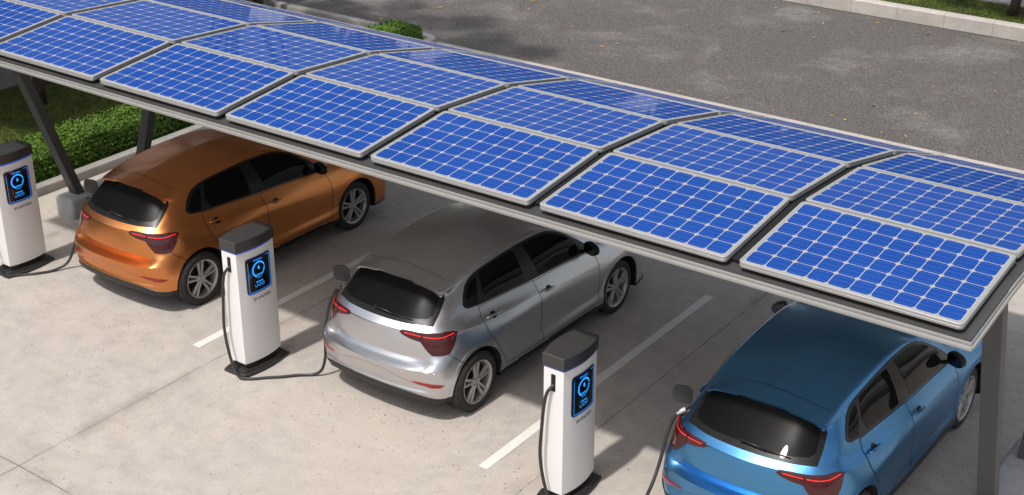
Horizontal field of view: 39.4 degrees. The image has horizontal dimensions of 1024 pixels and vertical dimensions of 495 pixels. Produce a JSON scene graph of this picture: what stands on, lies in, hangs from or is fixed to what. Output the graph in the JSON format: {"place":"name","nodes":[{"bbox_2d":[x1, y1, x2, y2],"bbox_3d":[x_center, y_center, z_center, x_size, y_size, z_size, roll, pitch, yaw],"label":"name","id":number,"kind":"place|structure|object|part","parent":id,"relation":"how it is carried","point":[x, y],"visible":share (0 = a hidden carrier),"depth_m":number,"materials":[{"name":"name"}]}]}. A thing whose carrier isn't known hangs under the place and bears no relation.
{"place":"outdoors","nodes":[
{"label":"outdoors","id":0,"kind":"place"},
{"bbox_2d":[0,81,124,144],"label":"lawn","id":1,"kind":"structure","parent":0,"point":[4,124],"depth_m":22.09,"materials":[{"name":"plant"}]},
{"bbox_2d":[32,76,47,104],"bbox_3d":[-8.658,-4.186,19.935,3.161,5.524,4.461,17,30,32],"label":"leafy tree","id":2,"kind":"object","parent":1,"relation":"on","point":[39,84],"visible":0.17,"depth_m":22.11,"materials":[{"name":"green plant"}]},
{"bbox_2d":[1,18,423,183],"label":"clipped hedge","id":3,"kind":"object","parent":1,"relation":"on","point":[103,136],"visible":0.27,"depth_m":20.10,"materials":[{"name":"green plant"}]},
{"bbox_2d":[253,0,263,4],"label":"leafy tree","id":4,"kind":"object","parent":1,"relation":"on","point":[258,1],"depth_m":26.66,"materials":[{"name":"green plant"}]},
{"bbox_2d":[0,41,1023,494],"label":"concrete pad","id":5,"kind":"object","parent":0,"point":[108,387],"depth_m":14.33,"materials":[{"name":"grey concrete"}]},
{"bbox_2d":[0,140,91,278],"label":"charging station","id":6,"kind":"object","parent":5,"relation":"on","point":[22,247],"visible":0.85,"depth_m":16.71,"materials":[{"name":"white"}]},
{"bbox_2d":[74,129,385,304],"bbox_3d":[-3.352,-0.710,17.364,1.940,1.461,4.065,17,30,32],"label":"hatchback car","id":7,"kind":"object","parent":5,"relation":"on","point":[160,219],"visible":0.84,"depth_m":16.22,"materials":[{"name":"orange paint"}]},
{"bbox_3d":[-4.340,-0.512,15.956,1.179,0.307,0.390,17,30,32],"label":"rear window","id":8,"kind":"part","parent":7,"relation":"part of","materials":[{"name":"black glass"}]},
{"bbox_3d":[-3.539,-0.526,15.952,0.098,0.222,0.221,17,30,32],"label":"quarter window","id":9,"kind":"part","parent":7,"relation":"part of","materials":[{"name":"black glass"}]},
{"bbox_3d":[-3.196,-0.353,16.381,0.290,1.015,0.910,17,30,32],"label":"rear door","id":10,"kind":"part","parent":7,"relation":"part of","materials":[{"name":"orange paint"}]},
{"bbox_3d":[-2.628,-0.683,17.078,0.288,1.022,1.111,17,30,32],"label":"front door","id":11,"kind":"part","parent":7,"relation":"part of","materials":[{"name":"orange paint"}]},
{"bbox_2d":[219,221,341,379],"bbox_3d":[-2.375,0.611,14.491,1.114,1.507,0.786,17,30,32],"label":"charging station","id":12,"kind":"object","parent":5,"relation":"on","point":[248,277],"visible":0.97,"depth_m":14.54,"materials":[{"name":"white"}]},
{"bbox_2d":[193,252,369,347],"bbox_3d":[-2.117,0.318,16.879,0.105,0.001,4.320,17,30,32],"label":"parking line","id":13,"kind":"object","parent":5,"relation":"on","point":[210,338],"visible":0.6,"depth_m":16.45,"materials":[{"name":"paint"}]},
{"bbox_2d":[324,202,644,411],"bbox_3d":[-0.207,0.256,15.301,1.940,1.461,4.065,17,30,32],"label":"hatchback car","id":14,"kind":"object","parent":5,"relation":"on","point":[461,305],"visible":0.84,"depth_m":14.15,"materials":[{"name":"silver metal"}]},
{"bbox_3d":[-1.194,0.454,13.892,1.179,0.307,0.390,17,30,32],"label":"rear window","id":15,"kind":"part","parent":14,"relation":"part of","materials":[{"name":"black glass"}]},
{"bbox_3d":[-0.393,0.440,13.888,0.098,0.222,0.221,17,30,32],"label":"quarter window","id":16,"kind":"part","parent":14,"relation":"part of","materials":[{"name":"black glass"}]},
{"bbox_3d":[-0.050,0.613,14.318,0.290,1.015,0.910,17,30,32],"label":"rear door","id":17,"kind":"part","parent":14,"relation":"part of","materials":[{"name":"silver metal"}]},
{"bbox_3d":[0.518,0.283,15.014,0.288,1.022,1.111,17,30,32],"label":"front door","id":18,"kind":"part","parent":14,"relation":"part of","materials":[{"name":"silver metal"}]},
{"bbox_2d":[0,0,1023,494],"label":"solar canopy","id":19,"kind":"object","parent":5,"relation":"on","point":[914,242],"visible":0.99,"depth_m":12.34,"materials":[{"name":"glass"}]},
{"bbox_2d":[478,295,712,468],"bbox_3d":[0.997,1.295,14.791,0.104,0.001,4.320,17,30,32],"label":"parking line","id":20,"kind":"object","parent":5,"relation":"on","point":[502,452],"visible":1,"depth_m":14.94,"materials":[{"name":"paint"}]},
{"bbox_2d":[537,328,685,494],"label":"charging station","id":21,"kind":"object","parent":5,"relation":"on","point":[567,421],"visible":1,"depth_m":12.38,"materials":[{"name":"white"}]},
{"bbox_2d":[662,300,981,494],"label":"hatchback car","id":22,"kind":"object","parent":5,"relation":"on","point":[797,398],"visible":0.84,"depth_m":12.03,"materials":[{"name":"blue paint"}]},
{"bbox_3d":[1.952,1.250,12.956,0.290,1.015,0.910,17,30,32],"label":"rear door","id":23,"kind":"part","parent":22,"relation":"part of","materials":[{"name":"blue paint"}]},
{"bbox_3d":[2.003,1.459,11.744,1.179,0.307,0.390,17,30,32],"label":"rear window","id":24,"kind":"part","parent":22,"relation":"part of","materials":[{"name":"black glass"}]},
{"bbox_3d":[2.805,1.445,11.740,0.098,0.222,0.221,17,30,32],"label":"quarter window","id":25,"kind":"part","parent":22,"relation":"part of","materials":[{"name":"black glass"}]},
{"bbox_3d":[3.148,1.618,12.170,0.290,1.015,0.910,17,30,32],"label":"rear door","id":26,"kind":"part","parent":22,"relation":"part of","materials":[{"name":"blue paint"}]},
{"bbox_3d":[3.716,1.288,12.867,0.288,1.022,1.111,17,30,32],"label":"front door","id":27,"kind":"part","parent":22,"relation":"part of","materials":[{"name":"blue paint"}]},
{"bbox_2d":[0,0,1023,143],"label":"grass","id":28,"kind":"structure","parent":0,"point":[921,2],"depth_m":22.45,"materials":[{"name":"green plant"}]},
{"bbox_2d":[277,0,1023,170],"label":"asphalt road","id":29,"kind":"structure","parent":0,"point":[850,68],"depth_m":24.61,"materials":[{"name":"grey asphalt"}]},
{"bbox_2d":[380,6,1019,136],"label":"fallen leaves","id":30,"kind":"object","parent":29,"relation":"on","point":[778,53],"visible":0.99,"depth_m":25.11,"materials":[{"name":"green plant"}]},
{"bbox_2d":[781,0,1020,41],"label":"road edge","id":31,"kind":"object","parent":29,"relation":"on","point":[903,21],"depth_m":26.57,"materials":[{"name":"grey concrete"}]},
{"bbox_2d":[881,0,1023,23],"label":"lawn","id":32,"kind":"structure","parent":0,"point":[977,5],"depth_m":26.49,"materials":[{"name":"plant"}]},
{"bbox_2d":[1007,0,1021,16],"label":"leafy tree","id":33,"kind":"object","parent":32,"relation":"on","point":[1014,7],"visible":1,"depth_m":25.89,"materials":[{"name":"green plant"}]},
{"bbox_2d":[980,0,1023,6],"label":"pavement","id":34,"kind":"structure","parent":0,"point":[1007,2],"depth_m":26.75,"materials":[{"name":"grey concrete"}]},
{"label":"ground","id":35,"kind":"structure","parent":0,"visible":0},
{"bbox_2d":[0,0,270,89],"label":"boundary wall","id":36,"kind":"structure","parent":35,"relation":"on","point":[7,78],"depth_m":22.96,"materials":[{"name":"concrete"}]},
{"bbox_2d":[36,0,435,196],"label":"planter wall","id":37,"kind":"structure","parent":35,"relation":"on","point":[48,186],"depth_m":20.47,"materials":[{"name":"concrete"}]},
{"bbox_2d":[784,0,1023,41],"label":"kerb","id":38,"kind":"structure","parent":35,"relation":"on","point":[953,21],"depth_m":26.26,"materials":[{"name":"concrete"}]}
]}

